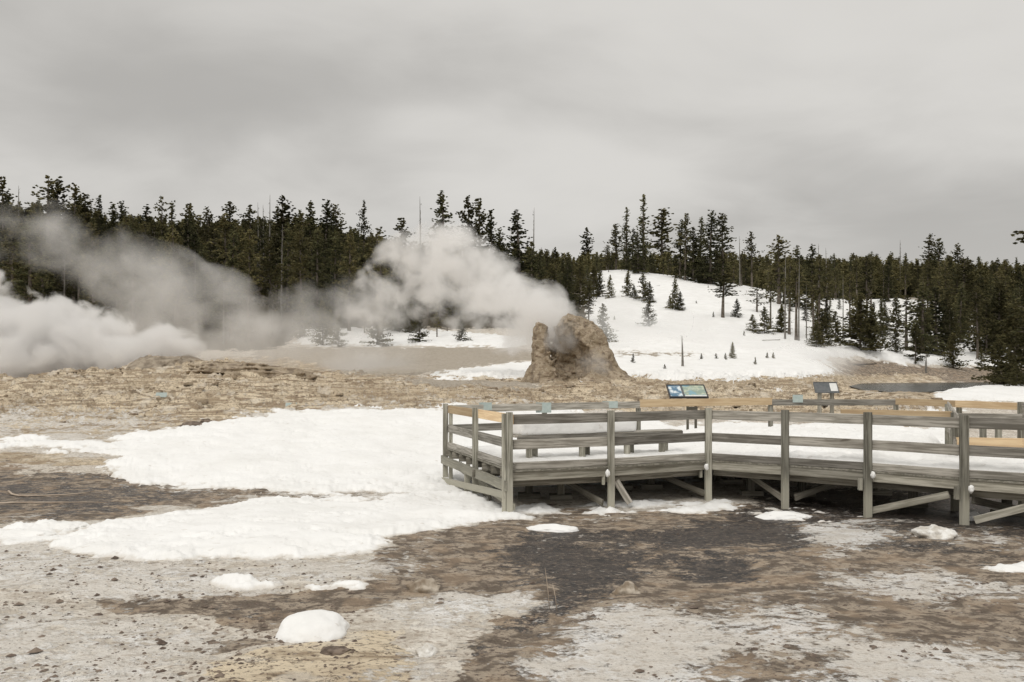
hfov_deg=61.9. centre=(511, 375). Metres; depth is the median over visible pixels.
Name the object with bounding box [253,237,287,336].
pine tree
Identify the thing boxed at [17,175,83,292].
pine tree
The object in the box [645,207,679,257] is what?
lodgepole pine
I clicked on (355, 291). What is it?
spruce tree
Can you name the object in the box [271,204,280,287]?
spruce tree
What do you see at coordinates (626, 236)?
spruce tree
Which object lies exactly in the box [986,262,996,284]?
lodgepole pine
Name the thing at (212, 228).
pine tree
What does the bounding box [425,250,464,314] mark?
young pine
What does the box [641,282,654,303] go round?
young pine
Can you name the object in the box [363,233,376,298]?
pine tree
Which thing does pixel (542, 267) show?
pine tree
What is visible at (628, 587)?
rock
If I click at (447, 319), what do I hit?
pine tree
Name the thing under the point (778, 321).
young pine
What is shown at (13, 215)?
spruce tree
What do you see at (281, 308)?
dead tree
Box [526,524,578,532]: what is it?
snow mound
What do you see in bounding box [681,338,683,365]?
dead tree
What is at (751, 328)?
young pine
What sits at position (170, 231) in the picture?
pine tree
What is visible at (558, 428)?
snow slab
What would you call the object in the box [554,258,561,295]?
pine tree
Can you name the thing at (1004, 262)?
pine tree
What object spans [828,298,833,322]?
spruce tree
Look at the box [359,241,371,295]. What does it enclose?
spruce tree
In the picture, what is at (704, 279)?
spruce tree
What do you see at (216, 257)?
spruce tree
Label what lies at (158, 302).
spruce tree
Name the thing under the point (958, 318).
young pine
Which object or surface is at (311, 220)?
spruce tree
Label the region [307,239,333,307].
spruce tree
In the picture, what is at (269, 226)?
dead tree
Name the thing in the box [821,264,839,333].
lodgepole pine
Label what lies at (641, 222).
spruce tree
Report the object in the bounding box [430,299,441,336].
pine tree
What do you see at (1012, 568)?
snow mound
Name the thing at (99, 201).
spruce tree
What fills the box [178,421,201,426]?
rock
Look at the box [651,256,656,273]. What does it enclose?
spruce tree
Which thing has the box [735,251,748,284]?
pine tree
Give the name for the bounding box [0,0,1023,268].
sky
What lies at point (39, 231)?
spruce tree
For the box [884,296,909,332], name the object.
young pine
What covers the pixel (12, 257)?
pine tree
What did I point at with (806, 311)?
dead tree
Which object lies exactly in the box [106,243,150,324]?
spruce tree
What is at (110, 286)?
spruce tree
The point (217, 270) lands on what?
spruce tree
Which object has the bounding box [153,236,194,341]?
pine tree
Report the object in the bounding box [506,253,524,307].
spruce tree
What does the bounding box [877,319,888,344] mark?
spruce tree
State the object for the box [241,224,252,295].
lodgepole pine
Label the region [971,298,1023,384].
young pine
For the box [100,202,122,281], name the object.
spruce tree
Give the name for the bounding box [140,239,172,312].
spruce tree
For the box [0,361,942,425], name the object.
rubble
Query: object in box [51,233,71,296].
spruce tree
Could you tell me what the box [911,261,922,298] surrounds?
pine tree
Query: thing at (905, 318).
pine tree
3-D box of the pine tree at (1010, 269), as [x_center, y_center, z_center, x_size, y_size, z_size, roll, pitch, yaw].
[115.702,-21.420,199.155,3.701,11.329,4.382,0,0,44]
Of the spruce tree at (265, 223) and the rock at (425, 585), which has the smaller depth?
the rock at (425, 585)
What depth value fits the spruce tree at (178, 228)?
130.02 m
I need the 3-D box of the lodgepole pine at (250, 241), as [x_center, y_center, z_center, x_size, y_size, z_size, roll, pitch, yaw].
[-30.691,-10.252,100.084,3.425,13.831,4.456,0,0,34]
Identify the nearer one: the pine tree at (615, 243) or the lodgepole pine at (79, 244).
the lodgepole pine at (79, 244)
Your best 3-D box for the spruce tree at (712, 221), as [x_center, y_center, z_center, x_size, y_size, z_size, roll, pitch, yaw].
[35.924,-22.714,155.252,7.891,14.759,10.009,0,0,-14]
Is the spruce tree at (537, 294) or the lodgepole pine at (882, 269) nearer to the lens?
the spruce tree at (537, 294)
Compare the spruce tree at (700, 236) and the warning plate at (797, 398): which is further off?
the spruce tree at (700, 236)
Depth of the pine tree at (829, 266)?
165.73 m
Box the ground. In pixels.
[0,273,1023,681]
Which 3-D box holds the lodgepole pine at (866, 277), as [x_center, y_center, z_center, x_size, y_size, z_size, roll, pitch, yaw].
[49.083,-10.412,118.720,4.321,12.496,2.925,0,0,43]
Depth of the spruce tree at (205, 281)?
111.45 m
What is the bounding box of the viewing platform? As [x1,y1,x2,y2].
[441,398,1023,524]
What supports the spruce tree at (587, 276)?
on the snow cover at (326, 456)
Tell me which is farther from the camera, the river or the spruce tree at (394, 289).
the spruce tree at (394, 289)
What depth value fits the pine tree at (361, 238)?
171.94 m
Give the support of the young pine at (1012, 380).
on the snow cover at (326, 456)
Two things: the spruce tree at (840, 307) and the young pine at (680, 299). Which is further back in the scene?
the spruce tree at (840, 307)
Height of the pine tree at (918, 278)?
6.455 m
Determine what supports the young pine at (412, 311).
on the snow cover at (326, 456)
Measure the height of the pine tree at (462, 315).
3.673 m
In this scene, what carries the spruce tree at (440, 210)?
on the ground
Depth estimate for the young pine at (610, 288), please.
131.51 m
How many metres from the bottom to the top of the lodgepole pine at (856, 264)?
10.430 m
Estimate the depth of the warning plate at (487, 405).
21.49 m
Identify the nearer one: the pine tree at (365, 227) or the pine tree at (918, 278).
the pine tree at (365, 227)
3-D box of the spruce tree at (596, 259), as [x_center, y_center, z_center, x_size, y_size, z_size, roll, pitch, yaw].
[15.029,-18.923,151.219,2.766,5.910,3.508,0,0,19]
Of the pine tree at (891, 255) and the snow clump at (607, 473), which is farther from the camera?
the pine tree at (891, 255)
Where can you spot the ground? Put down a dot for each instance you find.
(596, 561)
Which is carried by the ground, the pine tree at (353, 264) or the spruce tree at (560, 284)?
the spruce tree at (560, 284)
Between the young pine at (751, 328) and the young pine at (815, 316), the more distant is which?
the young pine at (815, 316)
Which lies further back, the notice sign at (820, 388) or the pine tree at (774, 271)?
the pine tree at (774, 271)
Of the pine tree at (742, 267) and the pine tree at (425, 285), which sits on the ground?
the pine tree at (425, 285)
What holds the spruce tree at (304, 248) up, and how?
on the ground
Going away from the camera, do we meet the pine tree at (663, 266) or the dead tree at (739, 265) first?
the dead tree at (739, 265)
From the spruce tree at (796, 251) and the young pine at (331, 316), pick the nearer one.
the young pine at (331, 316)
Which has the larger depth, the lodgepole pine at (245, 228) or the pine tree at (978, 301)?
the lodgepole pine at (245, 228)
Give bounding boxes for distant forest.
[1,200,1023,298]
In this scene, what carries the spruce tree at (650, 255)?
on the snow cover at (326, 456)
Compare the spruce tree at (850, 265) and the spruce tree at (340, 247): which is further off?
the spruce tree at (850, 265)
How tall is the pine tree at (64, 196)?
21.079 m
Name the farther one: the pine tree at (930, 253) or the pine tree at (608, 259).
the pine tree at (930, 253)
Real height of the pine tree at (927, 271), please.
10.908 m
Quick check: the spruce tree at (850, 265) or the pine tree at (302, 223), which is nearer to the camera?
the pine tree at (302, 223)
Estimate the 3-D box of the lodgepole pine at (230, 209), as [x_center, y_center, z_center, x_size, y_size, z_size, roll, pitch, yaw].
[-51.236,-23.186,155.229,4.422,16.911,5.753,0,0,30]
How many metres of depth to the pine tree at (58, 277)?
118.08 m
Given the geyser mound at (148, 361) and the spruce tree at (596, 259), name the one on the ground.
the geyser mound at (148, 361)
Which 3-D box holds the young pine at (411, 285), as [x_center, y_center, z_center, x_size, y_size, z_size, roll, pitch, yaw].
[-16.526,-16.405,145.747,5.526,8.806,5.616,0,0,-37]
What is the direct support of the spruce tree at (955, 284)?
on the snow cover at (326, 456)
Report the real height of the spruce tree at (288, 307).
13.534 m
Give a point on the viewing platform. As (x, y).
(1007, 488)
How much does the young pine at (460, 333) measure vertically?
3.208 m
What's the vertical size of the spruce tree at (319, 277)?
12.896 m
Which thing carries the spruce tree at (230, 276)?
on the ground
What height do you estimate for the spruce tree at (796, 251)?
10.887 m
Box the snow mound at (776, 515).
[755,511,812,519]
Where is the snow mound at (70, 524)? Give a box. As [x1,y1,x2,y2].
[48,521,89,528]
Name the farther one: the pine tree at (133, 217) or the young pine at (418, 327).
the pine tree at (133, 217)
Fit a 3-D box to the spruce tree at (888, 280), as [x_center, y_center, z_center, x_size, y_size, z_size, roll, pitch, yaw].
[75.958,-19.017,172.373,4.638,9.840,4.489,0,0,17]
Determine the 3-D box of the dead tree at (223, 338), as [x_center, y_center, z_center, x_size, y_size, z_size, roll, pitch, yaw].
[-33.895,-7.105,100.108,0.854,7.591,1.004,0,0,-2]
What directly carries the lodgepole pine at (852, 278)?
on the snow cover at (326, 456)
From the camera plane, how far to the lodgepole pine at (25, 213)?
152.90 m
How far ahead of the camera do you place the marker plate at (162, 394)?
35.01 m
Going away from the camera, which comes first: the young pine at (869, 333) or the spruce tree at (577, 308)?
the young pine at (869, 333)
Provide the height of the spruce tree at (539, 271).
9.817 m
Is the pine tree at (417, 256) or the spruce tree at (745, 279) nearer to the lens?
the pine tree at (417, 256)
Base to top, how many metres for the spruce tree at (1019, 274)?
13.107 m
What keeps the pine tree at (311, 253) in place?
on the ground
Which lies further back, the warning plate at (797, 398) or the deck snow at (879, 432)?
the warning plate at (797, 398)
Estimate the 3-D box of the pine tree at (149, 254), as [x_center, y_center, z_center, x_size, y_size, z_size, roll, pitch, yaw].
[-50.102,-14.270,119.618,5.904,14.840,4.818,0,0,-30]
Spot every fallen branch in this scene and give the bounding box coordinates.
[0,502,97,502]
[8,490,87,495]
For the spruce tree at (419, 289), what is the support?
on the ground
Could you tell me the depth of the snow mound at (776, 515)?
15.74 m
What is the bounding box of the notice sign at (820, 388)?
[813,382,838,412]
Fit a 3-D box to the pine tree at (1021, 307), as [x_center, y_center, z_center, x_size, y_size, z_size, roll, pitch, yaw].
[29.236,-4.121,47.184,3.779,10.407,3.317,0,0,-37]
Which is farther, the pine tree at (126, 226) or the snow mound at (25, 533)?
the pine tree at (126, 226)
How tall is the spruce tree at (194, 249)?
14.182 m
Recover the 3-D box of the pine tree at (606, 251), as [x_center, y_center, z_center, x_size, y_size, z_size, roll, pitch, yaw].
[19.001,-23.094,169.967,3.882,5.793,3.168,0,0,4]
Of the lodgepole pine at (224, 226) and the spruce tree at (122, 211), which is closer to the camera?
the lodgepole pine at (224, 226)
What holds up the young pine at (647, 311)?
on the snow cover at (326, 456)
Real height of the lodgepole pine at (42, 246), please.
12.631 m
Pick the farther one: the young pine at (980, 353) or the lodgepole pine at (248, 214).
the lodgepole pine at (248, 214)
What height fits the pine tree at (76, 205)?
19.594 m
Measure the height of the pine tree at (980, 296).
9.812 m
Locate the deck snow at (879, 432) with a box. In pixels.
[468,423,1023,472]
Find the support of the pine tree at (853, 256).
on the snow cover at (326, 456)
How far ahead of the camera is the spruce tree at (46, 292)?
139.55 m
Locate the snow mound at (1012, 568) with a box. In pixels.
[988,564,1023,572]
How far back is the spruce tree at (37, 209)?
176.22 m
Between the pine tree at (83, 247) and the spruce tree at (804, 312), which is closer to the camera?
the spruce tree at (804, 312)
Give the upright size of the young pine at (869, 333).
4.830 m
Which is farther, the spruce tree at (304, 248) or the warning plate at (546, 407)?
the spruce tree at (304, 248)
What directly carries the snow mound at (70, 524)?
on the snow cover at (326, 456)
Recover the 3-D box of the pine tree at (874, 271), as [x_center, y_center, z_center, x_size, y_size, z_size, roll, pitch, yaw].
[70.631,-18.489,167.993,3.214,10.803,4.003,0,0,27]
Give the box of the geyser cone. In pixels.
[520,313,636,384]
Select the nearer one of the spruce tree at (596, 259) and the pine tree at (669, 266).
the spruce tree at (596, 259)
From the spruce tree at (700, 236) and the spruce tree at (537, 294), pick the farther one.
the spruce tree at (700, 236)
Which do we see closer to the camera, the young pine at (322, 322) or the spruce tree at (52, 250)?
the young pine at (322, 322)
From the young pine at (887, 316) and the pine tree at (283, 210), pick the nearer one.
the young pine at (887, 316)
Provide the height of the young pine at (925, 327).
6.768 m
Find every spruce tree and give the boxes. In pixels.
[0,204,21,273]
[0,211,24,292]
[0,215,75,347]
[0,217,45,330]
[0,221,65,342]
[0,224,25,309]
[24,218,61,310]
[31,202,44,233]
[34,219,57,298]
[45,228,89,310]
[47,229,61,293]
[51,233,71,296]
[53,215,86,302]
[68,256,112,343]
[83,215,102,287]
[84,220,111,292]
[95,195,107,240]
[96,233,130,320]
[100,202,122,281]
[100,241,134,305]
[101,223,173,346]
[103,200,137,246]
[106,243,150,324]
[134,232,171,327]
[135,204,163,284]
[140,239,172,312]
[141,236,184,334]
[148,220,192,309]
[165,200,175,249]
[167,219,215,314]
[181,225,219,319]
[182,244,220,323]
[182,246,220,328]
[183,212,210,297]
[201,225,260,339]
[206,245,230,312]
[207,227,234,292]
[209,236,228,300]
[221,239,252,302]
[243,218,279,302]
[252,223,268,275]
[255,219,273,275]
[261,216,271,271]
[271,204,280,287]
[272,222,306,311]
[275,240,305,305]
[297,227,310,295]
[299,200,318,293]
[302,229,347,327]
[306,199,337,297]
[307,223,342,298]
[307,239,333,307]
[314,231,345,311]
[320,230,358,320]
[326,237,345,307]
[336,228,379,318]
[342,248,363,310]
[354,231,368,290]
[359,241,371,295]
[365,246,383,302]
[375,237,417,332]
[382,238,418,327]
[408,245,434,310]
[416,190,475,312]
[456,258,471,306]
[463,209,514,314]
[467,246,499,313]
[478,227,521,316]
[483,247,505,310]
[488,209,552,319]
[504,241,547,323]
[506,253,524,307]
[522,256,547,326]
[522,274,550,329]
[527,249,547,297]
[546,259,581,320]
[548,259,580,327]
[552,272,573,321]
[581,266,594,299]
[592,252,602,279]
[609,252,614,269]
[613,207,635,269]
[620,228,639,271]
[625,232,653,273]
[631,194,655,271]
[647,251,655,272]
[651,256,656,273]
[662,219,692,279]
[677,227,703,281]
[681,216,713,281]
[690,210,735,284]
[693,258,715,283]
[738,258,754,285]
[771,256,792,303]
[771,263,780,291]
[781,245,815,306]
[788,244,838,310]
[801,299,809,320]
[823,298,836,334]
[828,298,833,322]
[829,253,847,298]
[836,296,841,308]
[841,258,861,300]
[858,308,872,342]
[875,296,890,336]
[877,257,900,301]
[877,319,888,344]
[898,260,915,297]
[901,282,948,354]
[918,286,959,356]
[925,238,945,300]
[950,262,970,326]
[951,281,973,342]
[965,299,973,338]
[985,286,1001,340]
[1011,266,1022,317]
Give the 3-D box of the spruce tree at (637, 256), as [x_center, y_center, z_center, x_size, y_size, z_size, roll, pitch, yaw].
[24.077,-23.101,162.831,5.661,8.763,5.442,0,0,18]
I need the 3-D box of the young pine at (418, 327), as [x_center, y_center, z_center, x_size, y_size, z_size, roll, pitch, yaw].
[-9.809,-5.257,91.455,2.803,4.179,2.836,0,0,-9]
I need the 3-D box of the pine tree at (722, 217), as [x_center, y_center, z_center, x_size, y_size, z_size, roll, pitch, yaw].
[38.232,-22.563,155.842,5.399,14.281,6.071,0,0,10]
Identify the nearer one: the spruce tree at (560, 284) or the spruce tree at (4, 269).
the spruce tree at (560, 284)
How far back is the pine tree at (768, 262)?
165.66 m
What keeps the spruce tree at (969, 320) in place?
on the snow cover at (326, 456)
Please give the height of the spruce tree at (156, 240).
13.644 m
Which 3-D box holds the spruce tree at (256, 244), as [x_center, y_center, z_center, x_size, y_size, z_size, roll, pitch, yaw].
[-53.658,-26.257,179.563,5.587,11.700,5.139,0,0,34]
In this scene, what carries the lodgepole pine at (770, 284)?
on the snow cover at (326, 456)
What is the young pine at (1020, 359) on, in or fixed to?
on the snow cover at (326, 456)
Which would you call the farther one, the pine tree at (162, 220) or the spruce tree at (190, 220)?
the pine tree at (162, 220)
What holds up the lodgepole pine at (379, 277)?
on the snow cover at (326, 456)
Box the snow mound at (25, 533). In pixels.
[0,529,55,537]
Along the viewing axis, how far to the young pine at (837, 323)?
99.86 m
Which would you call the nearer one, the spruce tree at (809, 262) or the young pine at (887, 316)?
the young pine at (887, 316)
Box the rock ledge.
[184,361,319,381]
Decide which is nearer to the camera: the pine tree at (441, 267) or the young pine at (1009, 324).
the young pine at (1009, 324)
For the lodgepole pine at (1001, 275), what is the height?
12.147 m
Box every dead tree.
[61,260,65,345]
[194,254,196,327]
[222,290,224,343]
[268,202,271,286]
[280,224,284,316]
[419,204,423,297]
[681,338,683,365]
[738,239,740,285]
[782,251,785,338]
[798,256,799,340]
[805,286,807,337]
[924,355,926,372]
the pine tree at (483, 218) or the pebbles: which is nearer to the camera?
the pebbles
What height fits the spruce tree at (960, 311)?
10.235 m
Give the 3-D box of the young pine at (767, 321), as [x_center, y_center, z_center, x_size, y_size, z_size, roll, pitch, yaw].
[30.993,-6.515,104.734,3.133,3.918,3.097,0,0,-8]
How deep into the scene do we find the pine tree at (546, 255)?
141.04 m
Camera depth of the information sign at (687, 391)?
25.47 m
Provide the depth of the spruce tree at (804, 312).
123.28 m
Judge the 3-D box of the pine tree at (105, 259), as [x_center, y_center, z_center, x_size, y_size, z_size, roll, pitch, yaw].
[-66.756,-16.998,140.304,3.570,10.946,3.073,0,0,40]
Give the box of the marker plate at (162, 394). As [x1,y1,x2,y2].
[156,392,166,396]
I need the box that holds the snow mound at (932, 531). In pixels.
[911,524,958,539]
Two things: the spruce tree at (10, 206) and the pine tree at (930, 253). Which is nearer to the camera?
the spruce tree at (10, 206)
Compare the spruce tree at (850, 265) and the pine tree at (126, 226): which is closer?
the pine tree at (126, 226)
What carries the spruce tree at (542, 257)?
on the ground
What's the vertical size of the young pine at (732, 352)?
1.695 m
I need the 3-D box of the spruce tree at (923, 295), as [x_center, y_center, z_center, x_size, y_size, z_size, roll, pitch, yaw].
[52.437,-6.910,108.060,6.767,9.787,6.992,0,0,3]
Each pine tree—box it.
[0,176,24,264]
[0,220,37,345]
[16,241,47,308]
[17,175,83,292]
[32,176,82,273]
[45,228,81,323]
[52,182,90,237]
[64,222,113,345]
[67,192,107,246]
[70,227,88,253]
[84,248,111,317]
[101,235,112,292]
[101,239,112,301]
[105,221,142,329]
[110,218,139,308]
[112,215,140,252]
[124,222,151,312]
[129,215,140,232]
[134,220,170,309]
[135,221,150,265]
[148,224,191,340]
[150,196,175,269]
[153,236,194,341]
[164,220,175,262]
[172,221,186,269]
[175,203,203,244]
[195,206,219,284]
[195,215,205,250]
[200,222,220,290]
[203,223,223,289]
[219,225,255,330]
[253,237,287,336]
[264,194,299,294]
[267,233,283,297]
[277,229,303,291]
[282,211,326,309]
[282,227,315,336]
[297,235,327,319]
[321,204,349,252]
[332,230,367,330]
[334,244,362,323]
[354,228,365,265]
[354,289,372,332]
[356,200,371,281]
[356,227,391,302]
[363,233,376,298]
[371,243,393,310]
[388,218,421,305]
[409,247,420,300]
[414,246,439,317]
[425,257,453,324]
[430,248,442,309]
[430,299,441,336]
[441,308,449,330]
[453,195,482,308]
[458,306,468,330]
[465,198,495,302]
[541,266,547,294]
[542,249,552,274]
[551,262,562,319]
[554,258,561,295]
[580,281,597,318]
[599,245,615,269]
[603,224,625,269]
[605,255,610,271]
[661,258,665,274]
[664,252,672,274]
[675,213,694,280]
[706,213,736,286]
[728,254,740,283]
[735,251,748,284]
[742,231,764,286]
[744,281,767,311]
[759,234,793,303]
[763,254,773,291]
[799,255,806,296]
[821,260,836,286]
[825,256,836,293]
[833,268,841,298]
[846,253,860,275]
[862,254,878,303]
[884,295,933,348]
[887,251,899,264]
[900,256,912,297]
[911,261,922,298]
[913,273,921,298]
[915,259,937,306]
[916,234,937,296]
[931,259,955,304]
[931,261,943,314]
[936,255,955,296]
[938,258,993,332]
[941,303,958,352]
[947,243,966,268]
[961,285,991,358]
[964,282,991,338]
[968,287,992,338]
[986,257,1009,288]
[989,259,1020,330]
[1006,259,1015,285]
[1007,230,1023,334]
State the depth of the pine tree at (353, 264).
109.03 m
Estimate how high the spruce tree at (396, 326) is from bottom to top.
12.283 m
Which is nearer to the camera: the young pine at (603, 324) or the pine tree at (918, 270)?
the young pine at (603, 324)
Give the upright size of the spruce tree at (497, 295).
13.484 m
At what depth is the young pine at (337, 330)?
88.48 m
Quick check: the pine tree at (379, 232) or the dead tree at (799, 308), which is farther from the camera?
the pine tree at (379, 232)
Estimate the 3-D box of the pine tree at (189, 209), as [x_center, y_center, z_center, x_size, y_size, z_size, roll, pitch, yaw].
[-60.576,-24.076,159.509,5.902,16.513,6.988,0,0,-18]
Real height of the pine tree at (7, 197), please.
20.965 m
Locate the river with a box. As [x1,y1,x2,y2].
[850,382,1007,391]
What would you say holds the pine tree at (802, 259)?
on the snow cover at (326, 456)
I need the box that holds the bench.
[513,429,682,457]
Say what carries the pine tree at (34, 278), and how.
on the ground
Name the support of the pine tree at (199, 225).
on the ground
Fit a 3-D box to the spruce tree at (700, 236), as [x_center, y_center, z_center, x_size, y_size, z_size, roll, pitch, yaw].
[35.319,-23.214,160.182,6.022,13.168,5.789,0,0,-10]
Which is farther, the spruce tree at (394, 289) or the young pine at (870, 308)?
the young pine at (870, 308)
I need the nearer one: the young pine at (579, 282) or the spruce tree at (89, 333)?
the spruce tree at (89, 333)
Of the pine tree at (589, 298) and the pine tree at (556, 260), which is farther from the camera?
the pine tree at (556, 260)
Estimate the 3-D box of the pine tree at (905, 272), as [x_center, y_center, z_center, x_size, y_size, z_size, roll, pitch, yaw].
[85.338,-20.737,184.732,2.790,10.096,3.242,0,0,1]
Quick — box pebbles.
[0,380,1023,681]
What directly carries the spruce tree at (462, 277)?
on the ground
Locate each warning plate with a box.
[479,402,491,409]
[536,402,550,412]
[602,401,617,407]
[793,395,802,401]
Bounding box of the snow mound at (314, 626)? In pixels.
[275,609,349,642]
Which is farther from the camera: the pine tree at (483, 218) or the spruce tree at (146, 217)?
the spruce tree at (146, 217)
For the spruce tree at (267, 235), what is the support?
on the ground
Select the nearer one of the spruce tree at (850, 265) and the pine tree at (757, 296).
the pine tree at (757, 296)
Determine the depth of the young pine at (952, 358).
101.37 m
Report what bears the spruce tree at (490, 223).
on the ground
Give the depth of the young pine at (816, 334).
94.33 m
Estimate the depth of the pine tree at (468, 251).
133.89 m
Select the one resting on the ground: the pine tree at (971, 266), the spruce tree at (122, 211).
the spruce tree at (122, 211)
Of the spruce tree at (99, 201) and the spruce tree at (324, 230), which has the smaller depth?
the spruce tree at (324, 230)
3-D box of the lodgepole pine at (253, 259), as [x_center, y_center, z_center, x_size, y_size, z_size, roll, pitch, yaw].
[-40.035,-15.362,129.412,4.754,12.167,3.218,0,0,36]
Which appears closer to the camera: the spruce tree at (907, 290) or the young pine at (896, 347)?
the young pine at (896, 347)
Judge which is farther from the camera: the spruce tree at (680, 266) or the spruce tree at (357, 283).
the spruce tree at (680, 266)
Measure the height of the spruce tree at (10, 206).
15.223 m
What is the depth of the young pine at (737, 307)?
117.89 m
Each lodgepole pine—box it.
[17,207,37,246]
[35,235,55,319]
[63,237,89,331]
[167,258,191,289]
[200,213,236,315]
[214,201,245,241]
[229,229,268,342]
[236,204,263,287]
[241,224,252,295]
[243,236,262,309]
[308,228,325,276]
[358,235,396,334]
[576,227,594,258]
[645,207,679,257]
[708,273,742,317]
[762,273,783,327]
[776,255,803,334]
[782,260,809,339]
[804,275,823,330]
[807,254,836,327]
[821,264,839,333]
[841,271,858,326]
[850,255,862,299]
[853,256,881,335]
[876,261,886,291]
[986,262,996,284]
[988,268,1012,298]
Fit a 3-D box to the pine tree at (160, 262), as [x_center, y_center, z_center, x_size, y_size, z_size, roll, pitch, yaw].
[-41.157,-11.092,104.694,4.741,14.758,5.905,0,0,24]
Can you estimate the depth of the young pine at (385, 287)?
116.09 m
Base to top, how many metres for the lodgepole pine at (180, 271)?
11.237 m
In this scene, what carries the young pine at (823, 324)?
on the snow cover at (326, 456)
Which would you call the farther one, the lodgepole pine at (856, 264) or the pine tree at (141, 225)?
the lodgepole pine at (856, 264)
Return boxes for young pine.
[290,297,312,337]
[307,300,339,345]
[321,309,339,333]
[328,314,348,346]
[333,299,353,327]
[359,293,393,345]
[368,255,412,318]
[399,303,415,332]
[403,305,422,329]
[405,256,431,301]
[408,307,431,342]
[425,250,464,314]
[453,315,472,340]
[530,263,568,331]
[550,247,561,271]
[552,267,578,306]
[572,263,596,304]
[584,265,607,295]
[593,273,607,296]
[597,303,617,341]
[604,275,616,298]
[620,271,633,296]
[630,285,638,298]
[633,273,653,301]
[635,300,657,326]
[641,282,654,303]
[663,277,682,310]
[674,291,685,310]
[728,342,736,358]
[730,299,741,317]
[745,314,759,332]
[753,306,776,334]
[772,305,787,332]
[776,304,787,332]
[804,300,824,328]
[804,309,841,346]
[805,321,832,346]
[825,311,846,342]
[830,294,893,350]
[852,314,886,351]
[862,304,878,340]
[872,302,877,324]
[881,310,892,334]
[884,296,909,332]
[884,329,907,352]
[902,325,929,363]
[913,306,939,346]
[932,293,965,350]
[932,340,949,355]
[938,333,972,368]
[944,293,969,337]
[956,280,1019,352]
[967,296,1004,354]
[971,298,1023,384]
[974,347,989,368]
[978,337,1021,384]
[979,319,1023,384]
[1003,363,1023,385]
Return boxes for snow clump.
[605,469,609,476]
[870,471,875,478]
[968,485,973,493]
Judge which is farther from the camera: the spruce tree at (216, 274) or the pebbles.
the spruce tree at (216, 274)
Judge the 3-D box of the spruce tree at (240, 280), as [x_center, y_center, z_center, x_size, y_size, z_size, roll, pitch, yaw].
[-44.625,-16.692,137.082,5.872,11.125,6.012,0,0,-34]
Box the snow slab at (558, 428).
[513,421,636,434]
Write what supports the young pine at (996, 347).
on the snow cover at (326, 456)
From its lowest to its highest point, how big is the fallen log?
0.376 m
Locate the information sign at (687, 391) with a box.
[666,384,708,429]
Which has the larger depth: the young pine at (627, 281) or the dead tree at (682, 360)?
the young pine at (627, 281)
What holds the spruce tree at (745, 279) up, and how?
on the snow cover at (326, 456)
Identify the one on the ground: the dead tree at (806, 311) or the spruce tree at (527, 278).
the spruce tree at (527, 278)
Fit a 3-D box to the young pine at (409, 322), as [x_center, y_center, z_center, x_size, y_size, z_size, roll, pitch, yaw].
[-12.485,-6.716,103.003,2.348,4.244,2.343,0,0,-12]
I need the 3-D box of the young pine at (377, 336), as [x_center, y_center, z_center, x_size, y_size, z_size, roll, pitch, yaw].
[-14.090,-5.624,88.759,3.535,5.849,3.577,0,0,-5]
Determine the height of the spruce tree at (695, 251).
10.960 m
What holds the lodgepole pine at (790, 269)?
on the snow cover at (326, 456)
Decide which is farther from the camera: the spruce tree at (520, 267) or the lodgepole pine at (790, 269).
the spruce tree at (520, 267)
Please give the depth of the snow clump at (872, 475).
15.83 m
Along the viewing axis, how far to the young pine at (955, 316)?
119.57 m
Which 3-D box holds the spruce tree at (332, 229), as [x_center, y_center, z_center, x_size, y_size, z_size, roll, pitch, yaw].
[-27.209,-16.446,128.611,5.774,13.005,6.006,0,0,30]
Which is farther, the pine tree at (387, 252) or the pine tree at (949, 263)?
the pine tree at (949, 263)
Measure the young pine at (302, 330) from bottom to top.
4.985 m
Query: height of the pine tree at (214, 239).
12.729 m
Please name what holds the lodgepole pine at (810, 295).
on the snow cover at (326, 456)
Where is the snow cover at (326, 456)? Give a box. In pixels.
[0,270,1023,636]
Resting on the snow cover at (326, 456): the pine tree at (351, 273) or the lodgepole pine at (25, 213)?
the pine tree at (351, 273)
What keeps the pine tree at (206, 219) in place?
on the ground
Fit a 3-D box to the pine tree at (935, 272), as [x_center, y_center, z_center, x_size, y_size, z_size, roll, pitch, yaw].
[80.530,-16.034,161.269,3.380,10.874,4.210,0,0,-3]
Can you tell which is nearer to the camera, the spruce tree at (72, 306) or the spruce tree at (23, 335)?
the spruce tree at (23, 335)
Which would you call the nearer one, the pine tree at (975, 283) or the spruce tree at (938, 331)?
the spruce tree at (938, 331)
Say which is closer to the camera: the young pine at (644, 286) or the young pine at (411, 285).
the young pine at (644, 286)
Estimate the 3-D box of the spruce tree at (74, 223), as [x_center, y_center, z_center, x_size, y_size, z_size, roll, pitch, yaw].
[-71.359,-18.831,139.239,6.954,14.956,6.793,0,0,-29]
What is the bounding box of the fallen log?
[854,363,876,365]
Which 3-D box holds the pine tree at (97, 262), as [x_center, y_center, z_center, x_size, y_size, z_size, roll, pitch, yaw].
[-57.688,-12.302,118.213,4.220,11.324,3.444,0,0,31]
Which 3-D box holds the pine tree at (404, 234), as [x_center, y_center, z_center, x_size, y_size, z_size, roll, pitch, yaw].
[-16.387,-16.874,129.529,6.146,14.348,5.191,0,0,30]
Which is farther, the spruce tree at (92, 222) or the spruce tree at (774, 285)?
the spruce tree at (774, 285)
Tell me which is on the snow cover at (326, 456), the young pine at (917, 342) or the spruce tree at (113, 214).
the young pine at (917, 342)
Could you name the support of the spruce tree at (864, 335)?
on the ground
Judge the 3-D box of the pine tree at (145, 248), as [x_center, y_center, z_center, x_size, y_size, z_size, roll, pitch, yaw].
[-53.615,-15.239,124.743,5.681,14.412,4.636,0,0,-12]
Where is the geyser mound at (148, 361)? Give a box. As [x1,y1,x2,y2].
[124,354,203,369]
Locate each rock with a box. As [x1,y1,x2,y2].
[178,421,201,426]
[200,418,212,422]
[320,646,350,654]
[406,578,439,592]
[415,642,438,656]
[611,581,639,594]

